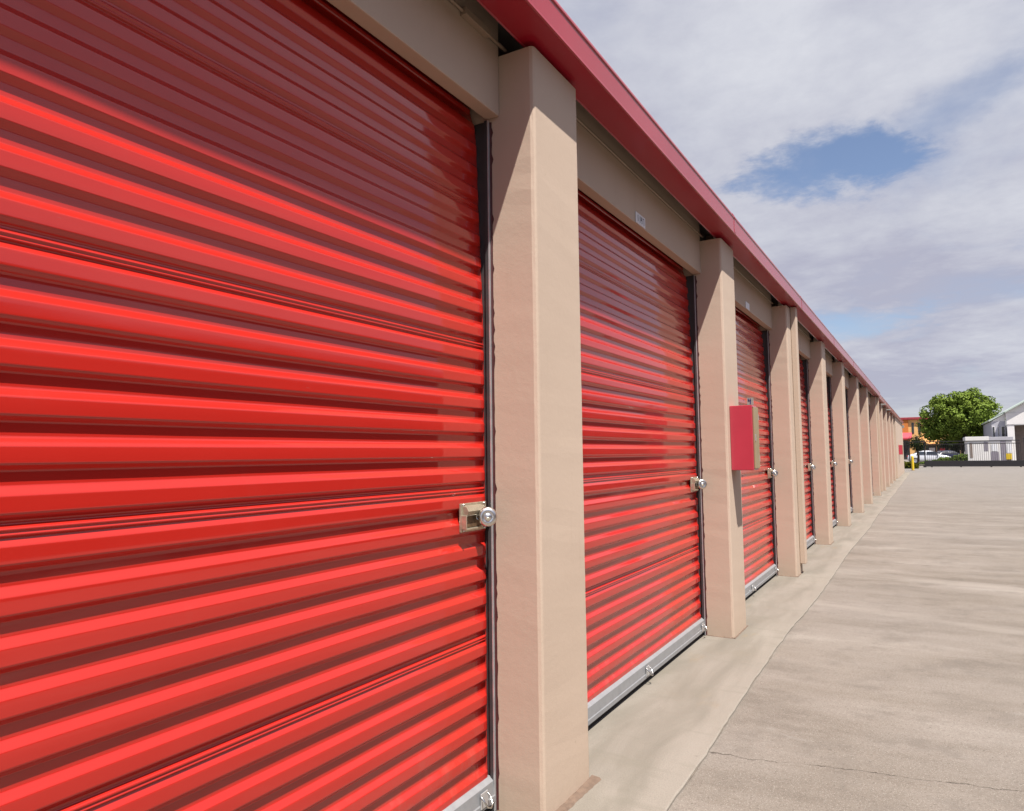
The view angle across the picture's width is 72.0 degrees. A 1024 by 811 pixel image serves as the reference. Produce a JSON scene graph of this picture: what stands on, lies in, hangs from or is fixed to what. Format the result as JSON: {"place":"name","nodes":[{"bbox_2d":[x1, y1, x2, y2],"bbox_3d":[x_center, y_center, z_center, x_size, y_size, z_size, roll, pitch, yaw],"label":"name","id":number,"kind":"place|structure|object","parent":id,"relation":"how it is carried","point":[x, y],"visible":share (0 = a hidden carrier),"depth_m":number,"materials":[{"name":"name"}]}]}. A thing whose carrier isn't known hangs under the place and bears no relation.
{"place":"outdoors","nodes":[
{"label":"outdoors","id":0,"kind":"place"},
{"bbox_2d":[556,0,1023,424],"label":"sky","id":1,"kind":"structure","parent":0,"point":[872,150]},
{"bbox_2d":[668,451,1023,810],"bbox_3d":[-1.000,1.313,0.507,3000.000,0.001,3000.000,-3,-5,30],"label":"ground","id":2,"kind":"structure","parent":0,"point":[890,677],"depth_m":3.87,"materials":[{"name":"beige concrete"}]},
{"bbox_2d":[489,472,910,810],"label":"concrete apron","id":3,"kind":"object","parent":2,"relation":"on","point":[652,740],"visible":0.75,"depth_m":3.58,"materials":[{"name":"beige concrete"}]},
{"bbox_2d":[0,0,904,810],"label":"storage building","id":4,"kind":"structure","parent":3,"relation":"on","point":[330,330],"depth_m":2.04,"materials":[{"name":"beige paint"}]},
{"bbox_2d":[0,0,499,810],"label":"roller door","id":5,"kind":"structure","parent":4,"relation":"in","point":[247,358],"depth_m":1.67,"materials":[{"name":"red paint"}]},
{"bbox_2d":[476,507,496,526],"bbox_3d":[-0.089,0.390,2.466,0.076,0.069,0.031,0,-4,-5],"label":"padlock","id":6,"kind":"object","parent":4,"relation":"attached to","point":[486,516],"visible":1,"depth_m":2.46,"materials":[{"name":"silver metal"}]},
{"bbox_2d":[635,211,644,228],"bbox_3d":[0.717,-1.034,3.930,0.005,0.060,0.150,-3,-5,30],"label":"unit number sign","id":7,"kind":"object","parent":4,"relation":"attached to","point":[639,219],"visible":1,"depth_m":3.92,"materials":[{"name":"white plastic"}]},
{"bbox_2d":[578,189,706,728],"bbox_3d":[0.683,0.219,3.937,0.155,2.597,2.346,-3,-5,30],"label":"roller door","id":8,"kind":"structure","parent":4,"relation":"in","point":[645,578],"depth_m":3.93,"materials":[{"name":"red paint"}]},
{"bbox_2d":[696,479,706,488],"bbox_3d":[1.296,0.538,4.814,0.076,0.069,0.031,0,-4,-5],"label":"padlock","id":9,"kind":"object","parent":4,"relation":"attached to","point":[701,483],"visible":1,"depth_m":4.80,"materials":[{"name":"metal"}]},
{"bbox_2d":[729,398,759,469],"bbox_3d":[1.632,0.202,4.928,0.169,0.498,0.155,-3,-5,30],"label":"wall cabinet","id":10,"kind":"object","parent":4,"relation":"attached to","point":[744,435],"depth_m":4.86,"materials":[{"name":"red metal"}]},
{"bbox_2d":[752,407,759,468],"bbox_3d":[1.700,0.224,4.891,0.018,0.424,0.146,-3,-5,30],"label":"cabinet door","id":11,"kind":"structure","parent":10,"relation":"in","point":[755,415],"depth_m":4.86,"materials":[{"name":"metal"}]},
{"bbox_2d":[745,301,749,310],"bbox_3d":[2.095,-0.886,6.267,0.004,0.060,0.150,-3,-5,30],"label":"unit number sign","id":12,"kind":"object","parent":4,"relation":"attached to","point":[747,305],"visible":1,"depth_m":6.26,"materials":[{"name":"white plastic"}]},
{"bbox_2d":[735,306,778,599],"bbox_3d":[2.038,0.364,6.233,0.155,2.597,2.346,-3,-5,30],"label":"roller door","id":13,"kind":"structure","parent":4,"relation":"in","point":[753,350],"depth_m":6.76,"materials":[{"name":"red paint"}]},
{"bbox_2d":[771,470,777,476],"bbox_3d":[2.651,0.683,7.111,0.076,0.069,0.031,0,-4,-5],"label":"padlock","id":14,"kind":"object","parent":4,"relation":"attached to","point":[774,473],"visible":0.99,"depth_m":7.10,"materials":[{"name":"metal"}]},
{"bbox_2d":[799,354,816,548],"bbox_3d":[3.444,0.514,8.617,0.155,2.597,2.346,-3,-5,30],"label":"roller door","id":15,"kind":"structure","parent":4,"relation":"in","point":[803,369],"depth_m":9.50,"materials":[{"name":"red paint"}]},
{"bbox_2d":[826,377,837,526],"bbox_3d":[4.791,0.658,10.899,0.155,2.597,2.346,-3,-5,30],"label":"roller door","id":16,"kind":"structure","parent":4,"relation":"in","point":[828,379],"depth_m":11.84,"materials":[{"name":"red paint"}]},
{"bbox_2d":[845,389,852,512],"bbox_3d":[6.261,0.816,13.390,0.155,2.597,2.346,-3,-5,30],"label":"roller door","id":17,"kind":"structure","parent":4,"relation":"in","point":[846,392],"depth_m":14.37,"materials":[{"name":"red paint"}]},
{"bbox_2d":[868,406,873,493],"bbox_3d":[9.412,1.153,18.730,0.155,2.597,2.346,-3,-5,30],"label":"roller door","id":18,"kind":"structure","parent":4,"relation":"in","point":[868,406],"depth_m":19.70,"materials":[{"name":"red paint"}]},
{"bbox_2d":[898,445,902,454],"bbox_3d":[18.571,2.115,33.619,0.177,0.450,0.500,-3,-5,30],"label":"wall cabinet","id":19,"kind":"object","parent":4,"relation":"attached to","point":[900,449],"depth_m":33.40,"materials":[{"name":"red metal"}]},
{"bbox_2d":[674,481,903,799],"bbox_3d":[9.403,2.382,17.558,0.076,0.001,52.000,-3,-5,30],"label":"paving joint","id":20,"kind":"object","parent":3,"relation":"on","point":[743,697],"visible":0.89,"depth_m":3.25,"materials":[{"name":"grey concrete"}]},
{"bbox_2d":[904,461,919,468],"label":"bush","id":21,"kind":"object","parent":2,"relation":"on","point":[907,465],"visible":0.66,"depth_m":48.28,"materials":[{"name":"green plant"}]},
{"bbox_2d":[911,456,914,470],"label":"bollard","id":22,"kind":"object","parent":2,"relation":"on","point":[912,462],"visible":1,"depth_m":43.74,"materials":[{"name":"yellow metal"}]},
{"bbox_2d":[906,434,928,462],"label":"ornamental tree","id":23,"kind":"object","parent":2,"relation":"on","point":[915,443],"visible":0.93,"depth_m":60.39,"materials":[{"name":"green plant"}]},
{"bbox_2d":[907,450,948,462],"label":"parked car","id":24,"kind":"object","parent":2,"relation":"on","point":[921,454],"visible":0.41,"depth_m":65.74,"materials":[{"name":"white paint"}]},
{"bbox_2d":[919,454,967,464],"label":"hedge","id":25,"kind":"object","parent":2,"relation":"on","point":[964,458],"visible":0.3,"depth_m":55.82,"materials":[{"name":"green plant"}]},
{"bbox_2d":[937,450,958,456],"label":"parked car","id":26,"kind":"object","parent":2,"relation":"on","point":[947,452],"visible":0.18,"depth_m":79.21,"materials":[{"name":"silver paint"}]},
{"bbox_2d":[936,437,964,452],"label":"background tree","id":27,"kind":"object","parent":2,"relation":"on","point":[953,446],"visible":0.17,"depth_m":84.37,"materials":[{"name":"green plant"}]},
{"bbox_2d":[916,387,1006,453],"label":"broadleaf tree","id":28,"kind":"object","parent":2,"relation":"on","point":[956,416],"visible":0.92,"depth_m":70.83,"materials":[{"name":"green plant"}]},
{"bbox_2d":[963,436,1012,460],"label":"site cabin","id":29,"kind":"object","parent":2,"relation":"on","point":[979,452],"visible":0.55,"depth_m":56.37,"materials":[{"name":"white metal"}]},
{"bbox_2d":[1000,441,1006,459],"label":"door","id":30,"kind":"structure","parent":29,"relation":"in","point":[1003,446],"depth_m":55.84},
{"bbox_2d":[901,417,960,459],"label":"shop building","id":31,"kind":"structure","parent":0,"point":[909,429],"depth_m":95.51,"materials":[{"name":"orange paint"}]},
{"bbox_2d":[903,440,908,459],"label":"door","id":32,"kind":"structure","parent":31,"relation":"in","point":[906,449],"depth_m":95.73,"materials":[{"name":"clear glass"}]},
{"bbox_2d":[926,445,935,450],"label":"window","id":33,"kind":"structure","parent":31,"relation":"in","point":[930,446],"depth_m":94.37,"materials":[{"name":"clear glass"}]},
{"bbox_2d":[908,438,1023,466],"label":"fence","id":34,"kind":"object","parent":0,"point":[984,462],"depth_m":50.20,"materials":[{"name":"black metal"}]},
{"bbox_2d":[981,400,1023,459],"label":"gabled building","id":35,"kind":"structure","parent":0,"point":[1012,415],"depth_m":59.77,"materials":[{"name":"white paint"}]},
{"bbox_2d":[1001,426,1004,436],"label":"window","id":36,"kind":"structure","parent":35,"relation":"in","point":[1002,427],"depth_m":59.79,"materials":[{"name":"black glass"}]},
{"bbox_2d":[1006,454,1011,459],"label":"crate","id":37,"kind":"object","parent":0,"point":[1008,456],"visible":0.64,"depth_m":54.50,"materials":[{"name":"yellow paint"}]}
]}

